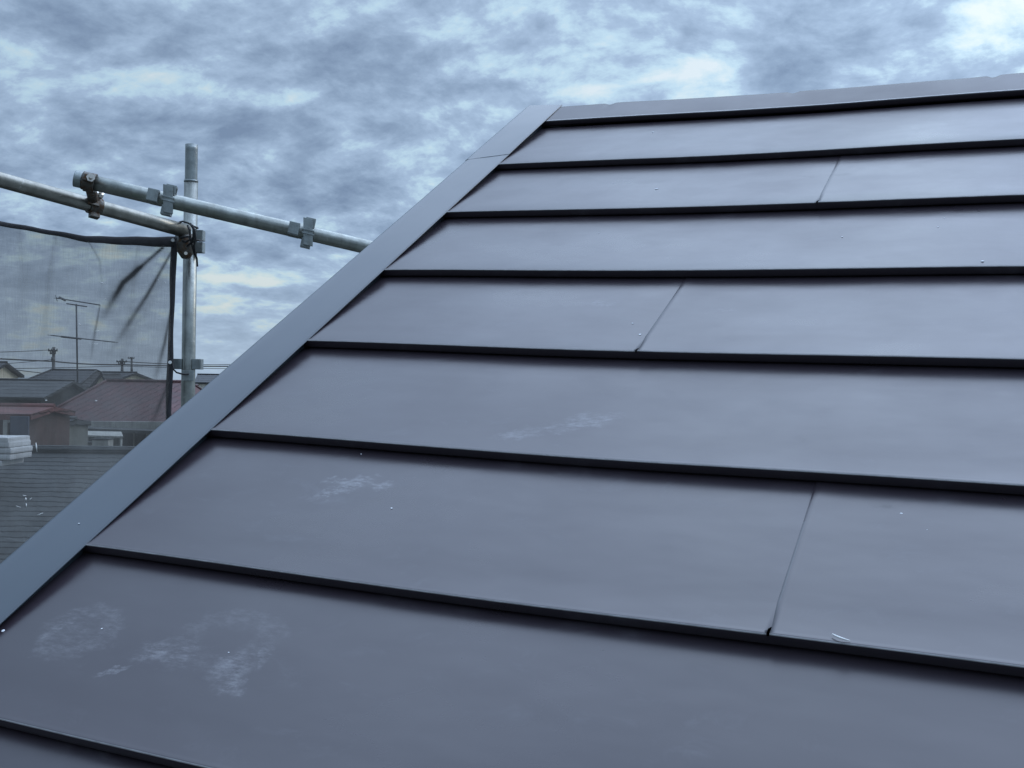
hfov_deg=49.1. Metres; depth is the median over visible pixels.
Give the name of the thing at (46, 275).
safety net
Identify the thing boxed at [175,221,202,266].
black cord
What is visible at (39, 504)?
slate roof house
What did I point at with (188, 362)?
scaffold pole
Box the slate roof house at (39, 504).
[0,445,131,558]
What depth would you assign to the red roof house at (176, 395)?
40.22 m
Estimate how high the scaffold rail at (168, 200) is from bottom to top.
0.465 m
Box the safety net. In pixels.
[0,221,176,563]
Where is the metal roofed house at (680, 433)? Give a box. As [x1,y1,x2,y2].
[0,73,1023,767]
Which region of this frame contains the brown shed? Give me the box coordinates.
[5,403,67,443]
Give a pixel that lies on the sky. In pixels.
(343, 115)
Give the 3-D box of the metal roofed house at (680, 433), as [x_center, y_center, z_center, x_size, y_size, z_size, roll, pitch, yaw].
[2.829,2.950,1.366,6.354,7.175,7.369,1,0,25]
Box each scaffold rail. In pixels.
[0,172,192,258]
[72,170,372,252]
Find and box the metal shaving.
[832,634,849,640]
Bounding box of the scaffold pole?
[174,143,204,406]
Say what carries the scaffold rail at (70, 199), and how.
attached to the scaffold pole
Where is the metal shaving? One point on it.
(839, 637)
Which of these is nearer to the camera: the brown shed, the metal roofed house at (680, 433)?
the metal roofed house at (680, 433)
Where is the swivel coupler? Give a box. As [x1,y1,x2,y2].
[80,171,104,219]
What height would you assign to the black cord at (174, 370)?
0.050 m
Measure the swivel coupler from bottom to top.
0.131 m
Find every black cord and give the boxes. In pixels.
[172,363,188,374]
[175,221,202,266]
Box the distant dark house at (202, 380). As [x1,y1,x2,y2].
[195,373,218,388]
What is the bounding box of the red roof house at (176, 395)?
[59,380,201,440]
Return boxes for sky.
[0,0,1023,379]
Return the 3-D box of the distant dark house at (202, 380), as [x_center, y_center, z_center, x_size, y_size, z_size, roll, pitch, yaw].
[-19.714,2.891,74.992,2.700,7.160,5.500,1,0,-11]

